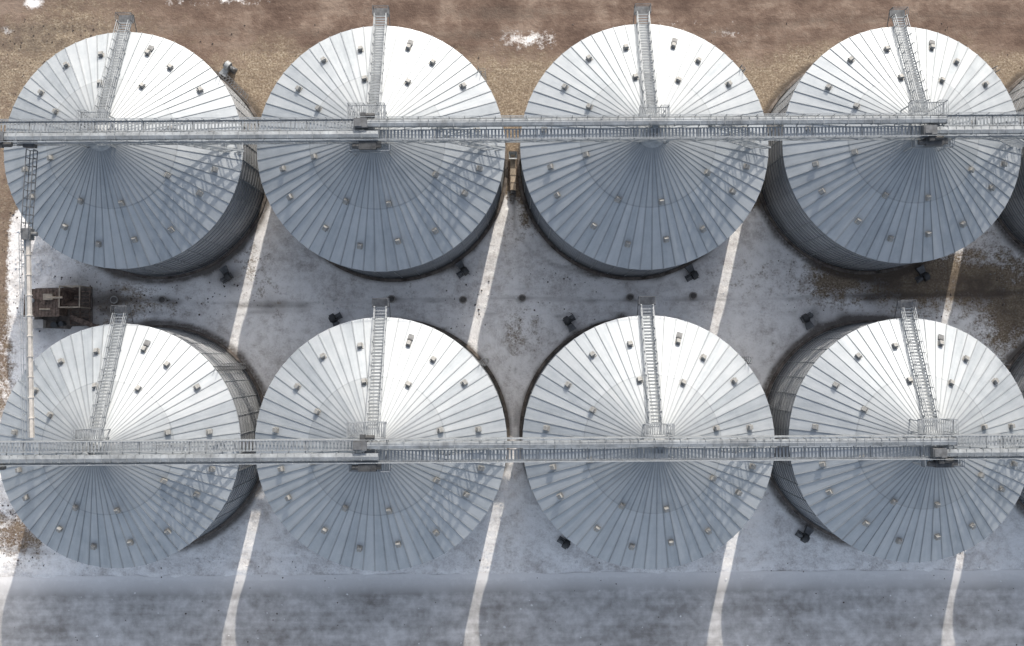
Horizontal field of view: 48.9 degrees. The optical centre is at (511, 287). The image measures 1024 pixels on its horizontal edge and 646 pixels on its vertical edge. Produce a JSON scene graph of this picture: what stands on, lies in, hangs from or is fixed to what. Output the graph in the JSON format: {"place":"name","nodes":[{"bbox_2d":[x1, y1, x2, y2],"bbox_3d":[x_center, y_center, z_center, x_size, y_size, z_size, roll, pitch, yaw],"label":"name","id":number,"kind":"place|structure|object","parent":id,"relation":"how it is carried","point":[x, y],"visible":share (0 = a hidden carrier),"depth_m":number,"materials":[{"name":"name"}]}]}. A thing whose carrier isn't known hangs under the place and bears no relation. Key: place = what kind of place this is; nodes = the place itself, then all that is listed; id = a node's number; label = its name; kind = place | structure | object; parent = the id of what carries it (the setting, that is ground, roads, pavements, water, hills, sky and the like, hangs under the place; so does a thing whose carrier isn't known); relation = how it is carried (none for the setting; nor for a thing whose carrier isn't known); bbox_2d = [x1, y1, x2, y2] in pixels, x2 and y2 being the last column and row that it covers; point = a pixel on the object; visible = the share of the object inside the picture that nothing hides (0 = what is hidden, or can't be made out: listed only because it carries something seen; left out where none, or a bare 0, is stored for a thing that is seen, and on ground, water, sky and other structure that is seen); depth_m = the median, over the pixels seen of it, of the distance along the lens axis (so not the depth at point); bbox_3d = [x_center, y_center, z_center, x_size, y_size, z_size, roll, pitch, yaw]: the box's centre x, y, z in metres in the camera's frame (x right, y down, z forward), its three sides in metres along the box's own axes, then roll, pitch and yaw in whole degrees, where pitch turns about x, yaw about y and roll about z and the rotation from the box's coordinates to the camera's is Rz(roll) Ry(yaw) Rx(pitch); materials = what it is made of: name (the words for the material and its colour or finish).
{"place":"outdoors","nodes":[
{"label":"outdoors","id":0,"kind":"place"},
{"bbox_2d":[0,0,1023,577],"bbox_3d":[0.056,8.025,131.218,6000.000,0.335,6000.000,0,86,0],"label":"ground","id":1,"kind":"structure","parent":0,"point":[772,48],"depth_m":131.78,"materials":[{"name":"grey concrete"}]},
{"bbox_2d":[23,285,98,328],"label":"intake shed","id":2,"kind":"structure","parent":1,"relation":"on","point":[68,306],"depth_m":130.29,"materials":[{"name":"metal"}]},
{"bbox_2d":[110,296,117,303],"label":"pit cover","id":3,"kind":"object","parent":1,"relation":"on","point":[113,299],"visible":1,"depth_m":131.57,"materials":[{"name":"metal"}]},
{"bbox_2d":[0,305,263,568],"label":"grain silo","id":4,"kind":"object","parent":1,"relation":"on","point":[120,381],"visible":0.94,"depth_m":115.78,"materials":[{"name":"metal"}]},
{"bbox_2d":[3,12,266,278],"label":"grain silo","id":5,"kind":"object","parent":1,"relation":"on","point":[153,211],"visible":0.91,"depth_m":117.72,"materials":[{"name":"metal"}]},
{"bbox_2d":[0,112,1023,154],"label":"overhead walkway","id":6,"kind":"structure","parent":5,"relation":"on","point":[730,135],"depth_m":110.20,"materials":[{"name":"metal"}]},
{"bbox_2d":[17,144,37,438],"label":"cross gantry","id":7,"kind":"object","parent":6,"relation":"attached to","point":[28,234],"visible":0.98,"depth_m":110.28,"materials":[{"name":"metal"}]},
{"bbox_2d":[0,112,1023,149],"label":"conveyor","id":8,"kind":"object","parent":6,"relation":"on","point":[654,123],"visible":0.99,"depth_m":109.45,"materials":[{"name":"metal"}]},
{"bbox_2d":[158,296,165,303],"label":"pit cover","id":9,"kind":"object","parent":1,"relation":"on","point":[161,299],"visible":1,"depth_m":131.56,"materials":[{"name":"metal"}]},
{"bbox_2d":[219,265,233,283],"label":"aeration fan","id":10,"kind":"object","parent":1,"relation":"on","point":[226,273],"visible":1,"depth_m":131.17},
{"bbox_2d":[219,61,237,77],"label":"aeration fan","id":11,"kind":"object","parent":1,"relation":"on","point":[227,67],"visible":0.99,"depth_m":132.65},
{"bbox_2d":[328,312,342,326],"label":"aeration fan","id":12,"kind":"object","parent":1,"relation":"on","point":[332,317],"visible":0.98,"depth_m":130.68},
{"bbox_2d":[256,5,507,281],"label":"grain silo","id":13,"kind":"object","parent":1,"relation":"on","point":[397,210],"visible":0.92,"depth_m":117.54,"materials":[{"name":"metal"}]},
{"bbox_2d":[255,298,509,570],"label":"grain silo","id":14,"kind":"object","parent":1,"relation":"on","point":[385,376],"visible":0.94,"depth_m":115.58,"materials":[{"name":"metal"}]},
{"bbox_2d":[0,434,1023,465],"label":"overhead walkway","id":15,"kind":"structure","parent":14,"relation":"on","point":[1010,438],"depth_m":108.28,"materials":[{"name":"metal"}]},
{"bbox_2d":[0,434,1023,471],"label":"conveyor","id":16,"kind":"object","parent":15,"relation":"on","point":[365,445],"visible":0.99,"depth_m":107.55,"materials":[{"name":"metal"}]},
{"bbox_2d":[388,295,394,302],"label":"pit cover","id":17,"kind":"object","parent":1,"relation":"on","point":[391,298],"visible":0.85,"depth_m":131.57,"materials":[{"name":"metal"}]},
{"bbox_2d":[455,260,468,278],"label":"aeration fan","id":18,"kind":"object","parent":1,"relation":"on","point":[462,267],"visible":1,"depth_m":131.20},
{"bbox_2d":[459,296,466,303],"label":"pit cover","id":19,"kind":"object","parent":1,"relation":"on","point":[462,299],"visible":1,"depth_m":131.55,"materials":[{"name":"metal"}]},
{"bbox_2d":[0,17,1021,645],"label":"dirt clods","id":20,"kind":"object","parent":1,"relation":"on","point":[238,285],"visible":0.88,"depth_m":131.68,"materials":[{"name":"brown soil"}]},
{"bbox_2d":[2,231,1021,645],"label":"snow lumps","id":21,"kind":"object","parent":1,"relation":"on","point":[500,503],"visible":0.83,"depth_m":130.05,"materials":[{"name":"white snow"}]},
{"bbox_2d":[518,294,525,301],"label":"pit cover","id":22,"kind":"object","parent":1,"relation":"on","point":[521,297],"visible":1,"depth_m":131.56,"materials":[{"name":"metal"}]},
{"bbox_2d":[557,536,570,549],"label":"aeration fan","id":23,"kind":"object","parent":1,"relation":"on","point":[565,544],"visible":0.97,"depth_m":129.00},
{"bbox_2d":[563,314,575,331],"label":"aeration fan","id":24,"kind":"object","parent":1,"relation":"on","point":[567,320],"visible":1,"depth_m":130.78},
{"bbox_2d":[626,293,633,300],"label":"pit cover","id":25,"kind":"object","parent":1,"relation":"on","point":[629,296],"visible":1,"depth_m":131.55,"materials":[{"name":"metal"}]},
{"bbox_2d":[517,3,768,279],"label":"grain silo","id":26,"kind":"object","parent":1,"relation":"on","point":[631,210],"visible":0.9,"depth_m":117.51,"materials":[{"name":"metal"}]},
{"bbox_2d":[519,296,774,569],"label":"grain silo","id":27,"kind":"object","parent":1,"relation":"on","point":[642,374],"visible":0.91,"depth_m":115.56,"materials":[{"name":"metal"}]},
{"bbox_2d":[684,264,698,281],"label":"aeration fan","id":28,"kind":"object","parent":1,"relation":"on","point":[693,274],"visible":1,"depth_m":131.15},
{"bbox_2d":[689,292,696,299],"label":"pit cover","id":29,"kind":"object","parent":1,"relation":"on","point":[692,295],"visible":1,"depth_m":131.57,"materials":[{"name":"metal"}]},
{"bbox_2d":[795,526,813,542],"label":"aeration fan","id":30,"kind":"object","parent":1,"relation":"on","point":[804,537],"visible":1,"depth_m":129.33},
{"bbox_2d":[800,312,813,329],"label":"aeration fan","id":31,"kind":"object","parent":1,"relation":"on","point":[805,318],"visible":1,"depth_m":130.79},
{"bbox_2d":[759,7,1021,274],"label":"grain silo","id":32,"kind":"object","parent":1,"relation":"on","point":[872,206],"visible":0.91,"depth_m":117.72,"materials":[{"name":"metal"}]},
{"bbox_2d":[765,300,1023,562],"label":"grain silo","id":33,"kind":"object","parent":1,"relation":"on","point":[905,375],"visible":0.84,"depth_m":115.80,"materials":[{"name":"metal"}]},
{"bbox_2d":[915,265,930,282],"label":"aeration fan","id":34,"kind":"object","parent":1,"relation":"on","point":[924,275],"visible":1,"depth_m":131.17},
{"bbox_2d":[997,75,1023,248],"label":"grain silo","id":35,"kind":"object","parent":1,"relation":"on","point":[1012,215],"visible":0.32,"depth_m":128.51,"materials":[{"name":"metal"}]},
{"bbox_2d":[1006,346,1023,508],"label":"grain silo","id":36,"kind":"object","parent":1,"relation":"on","point":[1016,370],"visible":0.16,"depth_m":129.34,"materials":[{"name":"metal"}]},
{"bbox_2d":[0,569,1023,645],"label":"road","id":37,"kind":"structure","parent":0,"point":[733,610],"depth_m":129.45,"materials":[{"name":"grey asphalt"}]},
{"bbox_2d":[509,151,516,193],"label":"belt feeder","id":38,"kind":"object","parent":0,"point":[513,168],"visible":1,"depth_m":131.65,"materials":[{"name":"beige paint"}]}
]}

